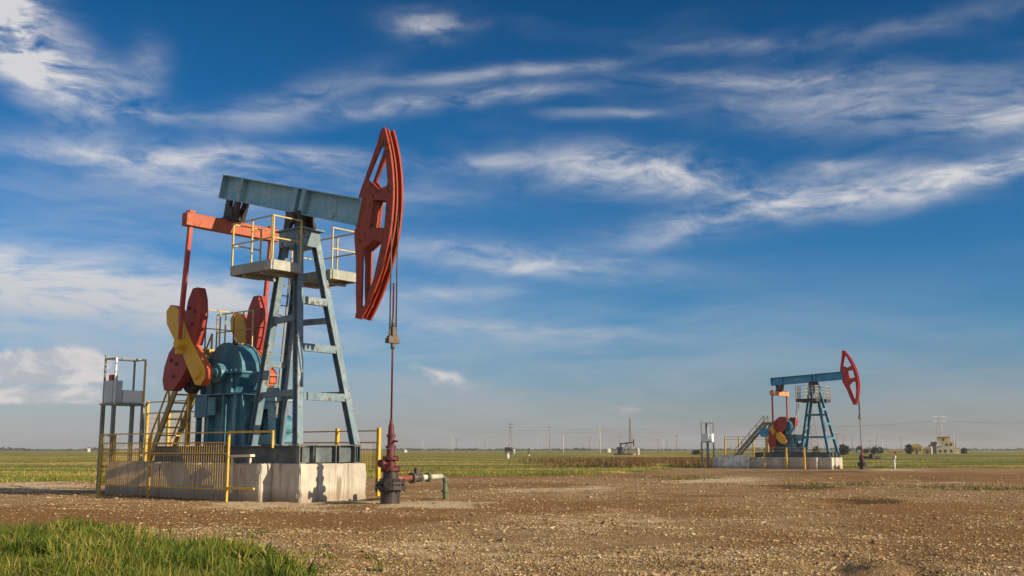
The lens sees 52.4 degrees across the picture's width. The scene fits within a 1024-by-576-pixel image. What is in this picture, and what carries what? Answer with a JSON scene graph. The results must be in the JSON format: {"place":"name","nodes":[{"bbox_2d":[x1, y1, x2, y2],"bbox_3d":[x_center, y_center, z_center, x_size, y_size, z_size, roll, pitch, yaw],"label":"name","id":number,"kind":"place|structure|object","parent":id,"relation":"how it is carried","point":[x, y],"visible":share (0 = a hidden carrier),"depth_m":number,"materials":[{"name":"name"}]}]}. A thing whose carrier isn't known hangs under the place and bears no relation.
{"place":"outdoors","nodes":[
{"label":"outdoors","id":0,"kind":"place"},
{"bbox_2d":[0,450,1023,575],"bbox_3d":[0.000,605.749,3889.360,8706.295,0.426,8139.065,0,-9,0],"label":"ground","id":1,"kind":"structure","parent":0,"point":[975,474],"depth_m":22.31,"materials":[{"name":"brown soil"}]},
{"bbox_2d":[97,435,116,493],"bbox_3d":[-11.999,5.313,30.803,0.068,1.960,0.651,-3,-9,18],"label":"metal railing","id":2,"kind":"object","parent":1,"relation":"on","point":[114,450],"visible":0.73,"depth_m":30.88,"materials":[{"name":"metal"}]},
{"bbox_2d":[96,355,146,492],"bbox_3d":[-12.065,4.332,32.175,0.790,4.520,1.140,-7,-11,39],"label":"control cabinet","id":3,"kind":"object","parent":1,"relation":"on","point":[114,394],"visible":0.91,"depth_m":32.09,"materials":[{"name":"grey metal"}]},
{"bbox_2d":[98,430,273,501],"bbox_3d":[-8.960,4.859,27.911,8.151,1.968,0.061,-7,-11,39],"label":"metal railing","id":4,"kind":"object","parent":1,"relation":"on","point":[226,462],"visible":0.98,"depth_m":28.19,"materials":[{"name":"yellow metal"}]},
{"bbox_2d":[0,513,402,575],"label":"grass","id":5,"kind":"structure","parent":1,"relation":"on","point":[71,547],"depth_m":11.35,"materials":[{"name":"green plant"}]},
{"bbox_2d":[105,461,365,502],"bbox_3d":[-7.879,5.556,29.210,8.787,1.324,2.915,-7,-11,39],"label":"concrete foundation","id":6,"kind":"object","parent":1,"relation":"on","point":[308,482],"visible":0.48,"depth_m":26.82,"materials":[{"name":"grey concrete"}]},
{"bbox_2d":[143,400,203,460],"bbox_3d":[-10.555,5.119,33.267,4.380,3.100,0.080,-7,-11,39],"label":"metal railing","id":7,"kind":"object","parent":6,"relation":"on","point":[147,418],"visible":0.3,"depth_m":34.38,"materials":[{"name":"yellow metal"}]},
{"bbox_2d":[230,454,254,492],"bbox_3d":[-6.961,4.756,26.638,0.847,0.980,0.160,-6,-11,33],"label":"pipe","id":8,"kind":"object","parent":6,"relation":"on","point":[250,456],"visible":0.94,"depth_m":26.78,"materials":[{"name":"grey metal"}]},
{"bbox_2d":[147,127,402,463],"bbox_3d":[-6.833,0.575,29.095,10.370,8.502,3.200,-7,-11,39],"label":"pumpjack","id":9,"kind":"object","parent":6,"relation":"on","point":[234,382],"visible":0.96,"depth_m":28.50,"materials":[{"name":"paint"}]},
{"bbox_2d":[385,198,399,419],"bbox_3d":[-2.945,0.496,25.806,0.140,5.644,0.380,-7,-11,39],"label":"wire bridle","id":10,"kind":"object","parent":9,"relation":"hanging from","point":[392,339],"visible":1,"depth_m":25.73,"materials":[{"name":"metal"}]},
{"bbox_2d":[285,428,380,495],"bbox_3d":[-6.420,5.300,31.181,7.140,2.100,0.090,-7,-11,39],"label":"metal railing","id":11,"kind":"object","parent":1,"relation":"on","point":[378,448],"visible":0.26,"depth_m":29.22,"materials":[{"name":"yellow metal"}]},
{"bbox_2d":[374,420,405,503],"bbox_3d":[-2.985,4.264,25.227,0.839,2.120,0.812,-7,-11,39],"label":"wellhead","id":12,"kind":"object","parent":1,"relation":"on","point":[390,485],"visible":0.99,"depth_m":25.00,"materials":[{"name":"black metal"}]},
{"bbox_2d":[398,468,448,498],"bbox_3d":[-2.250,5.109,26.494,0.319,1.040,2.756,-4,-10,24],"label":"flow line","id":13,"kind":"object","parent":1,"relation":"on","point":[414,476],"visible":0.94,"depth_m":26.52,"materials":[{"name":"metal"}]},
{"bbox_2d":[505,447,514,458],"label":"equipment stand","id":14,"kind":"object","parent":1,"relation":"on","point":[508,449],"visible":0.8,"depth_m":187.26,"materials":[{"name":"grey metal"}]},
{"bbox_2d":[507,424,513,452],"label":"utility pole","id":15,"kind":"object","parent":1,"relation":"on","point":[510,433],"visible":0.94,"depth_m":415.99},
{"bbox_2d":[456,429,588,432],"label":"power line","id":16,"kind":"object","parent":15,"relation":"attached to","point":[525,430],"visible":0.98,"depth_m":479.84,"materials":[{"name":"metal"}]},
{"bbox_2d":[0,454,1023,482],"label":"meadow grass","id":17,"kind":"structure","parent":1,"relation":"on","point":[474,472],"depth_m":86.85,"materials":[{"name":"green plant"}]},
{"bbox_2d":[0,446,1023,450],"bbox_3d":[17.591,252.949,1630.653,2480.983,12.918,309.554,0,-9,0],"label":"treeline","id":18,"kind":"object","parent":1,"relation":"on","point":[463,449],"visible":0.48,"depth_m":1544.00,"materials":[{"name":"green plant"}]},
{"bbox_2d":[4,478,1023,567],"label":"clods","id":19,"kind":"object","parent":1,"relation":"on","point":[873,541],"visible":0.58,"depth_m":18.02,"materials":[{"name":"brown soil"}]},
{"bbox_2d":[546,426,552,452],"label":"utility pole","id":20,"kind":"object","parent":1,"relation":"on","point":[549,427],"visible":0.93,"depth_m":475.10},
{"bbox_2d":[596,426,603,453],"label":"utility pole","id":21,"kind":"object","parent":1,"relation":"on","point":[599,427],"visible":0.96,"depth_m":395.94,"materials":[{"name":"concrete"}]},
{"bbox_2d":[193,490,1023,575],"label":"dry stems","id":22,"kind":"object","parent":1,"relation":"on","point":[348,562],"visible":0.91,"depth_m":13.10,"materials":[{"name":"beige plant"}]},
{"bbox_2d":[513,456,712,466],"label":"reeds","id":23,"kind":"object","parent":1,"relation":"on","point":[622,461],"visible":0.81,"depth_m":122.96,"materials":[{"name":"brown plant"}]},
{"bbox_2d":[614,439,635,454],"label":"pumping machinery","id":24,"kind":"object","parent":1,"relation":"on","point":[620,450],"visible":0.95,"depth_m":296.32,"materials":[{"name":"grey metal"}]},
{"bbox_2d":[629,418,631,451],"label":"lattice mast","id":25,"kind":"object","parent":1,"relation":"on","point":[630,439],"visible":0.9,"depth_m":415.93,"materials":[{"name":"grey metal"}]},
{"bbox_2d":[616,428,715,432],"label":"power line","id":26,"kind":"object","parent":25,"relation":"attached to","point":[653,432],"visible":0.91,"depth_m":443.14,"materials":[{"name":"metal"}]},
{"bbox_2d":[691,449,700,454],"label":"shrub","id":27,"kind":"object","parent":1,"relation":"on","point":[695,452],"visible":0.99,"depth_m":325.56,"materials":[{"name":"green plant"}]},
{"bbox_2d":[701,423,714,467],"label":"control cabinet","id":28,"kind":"object","parent":1,"relation":"on","point":[707,437],"visible":0.91,"depth_m":92.28,"materials":[{"name":"grey metal"}]},
{"bbox_2d":[724,436,769,456],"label":"metal railing","id":29,"kind":"object","parent":1,"relation":"on","point":[740,445],"visible":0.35,"depth_m":92.92,"materials":[{"name":"yellow metal"}]},
{"bbox_2d":[741,448,805,468],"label":"metal railing","id":30,"kind":"object","parent":1,"relation":"on","point":[786,450],"visible":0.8,"depth_m":86.41,"materials":[{"name":"yellow metal"}]},
{"bbox_2d":[712,455,842,468],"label":"concrete foundation","id":31,"kind":"object","parent":1,"relation":"on","point":[733,461],"visible":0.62,"depth_m":87.39,"materials":[{"name":"grey concrete"}]},
{"bbox_2d":[734,350,859,457],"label":"pumpjack","id":32,"kind":"object","parent":31,"relation":"on","point":[778,432],"visible":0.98,"depth_m":87.54,"materials":[{"name":"paint"}]},
{"bbox_2d":[858,399,861,437],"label":"wire bridle","id":33,"kind":"object","parent":32,"relation":"hanging from","point":[859,417],"visible":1,"depth_m":84.63,"materials":[{"name":"metal"}]},
{"bbox_2d":[806,409,819,451],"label":"lattice mast","id":34,"kind":"object","parent":1,"relation":"on","point":[813,435],"visible":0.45,"depth_m":296.36,"materials":[{"name":"grey metal"}]},
{"bbox_2d":[812,446,820,451],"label":"shrub","id":35,"kind":"object","parent":1,"relation":"on","point":[815,449],"visible":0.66,"depth_m":315.55,"materials":[{"name":"green plant"}]},
{"bbox_2d":[631,473,1023,492],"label":"weeds","id":36,"kind":"object","parent":1,"relation":"on","point":[811,484],"visible":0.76,"depth_m":37.85,"materials":[{"name":"plant"}]},
{"bbox_2d":[839,444,850,454],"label":"shrub","id":37,"kind":"object","parent":1,"relation":"on","point":[844,450],"visible":0.98,"depth_m":295.93,"materials":[{"name":"green plant"}]},
{"bbox_2d":[857,444,866,469],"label":"wellhead","id":38,"kind":"object","parent":1,"relation":"on","point":[861,464],"visible":1,"depth_m":83.90,"materials":[{"name":"red metal"}]},
{"bbox_2d":[870,446,877,453],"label":"shrub","id":39,"kind":"object","parent":1,"relation":"on","point":[874,450],"visible":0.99,"depth_m":355.31,"materials":[{"name":"green plant"}]},
{"bbox_2d":[863,454,895,468],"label":"flow line","id":40,"kind":"object","parent":1,"relation":"on","point":[871,456],"visible":0.89,"depth_m":84.58,"materials":[{"name":"white metal"}]},
{"bbox_2d":[876,447,883,453],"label":"shrub","id":41,"kind":"object","parent":1,"relation":"on","point":[880,449],"visible":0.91,"depth_m":414.38,"materials":[{"name":"green plant"}]},
{"bbox_2d":[887,450,903,453],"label":"shed","id":42,"kind":"structure","parent":1,"relation":"on","point":[895,452],"depth_m":423.25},
{"bbox_2d":[905,444,913,453],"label":"tree","id":43,"kind":"object","parent":1,"relation":"on","point":[908,448],"visible":0.99,"depth_m":374.81,"materials":[{"name":"green plant"}]},
{"bbox_2d":[911,444,921,453],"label":"shed","id":44,"kind":"structure","parent":1,"relation":"on","point":[917,449],"depth_m":374.03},
{"bbox_2d":[923,447,929,453],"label":"shed","id":45,"kind":"structure","parent":1,"relation":"on","point":[926,450],"depth_m":383.95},
{"bbox_2d":[932,416,944,445],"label":"power pylon","id":46,"kind":"object","parent":1,"relation":"on","point":[940,426],"visible":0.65,"depth_m":555.33,"materials":[{"name":"metal"}]},
{"bbox_2d":[928,434,960,453],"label":"building","id":47,"kind":"structure","parent":1,"relation":"on","point":[947,446],"depth_m":393.72,"materials":[{"name":"beige concrete"}]},
{"bbox_2d":[961,448,967,453],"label":"shrub","id":48,"kind":"object","parent":1,"relation":"on","point":[963,450],"visible":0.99,"depth_m":414.44,"materials":[{"name":"green plant"}]},
{"bbox_2d":[0,0,1023,449],"label":"sky","id":49,"kind":"structure","parent":0,"point":[653,214],"materials":[{"name":"blue"}]}
]}

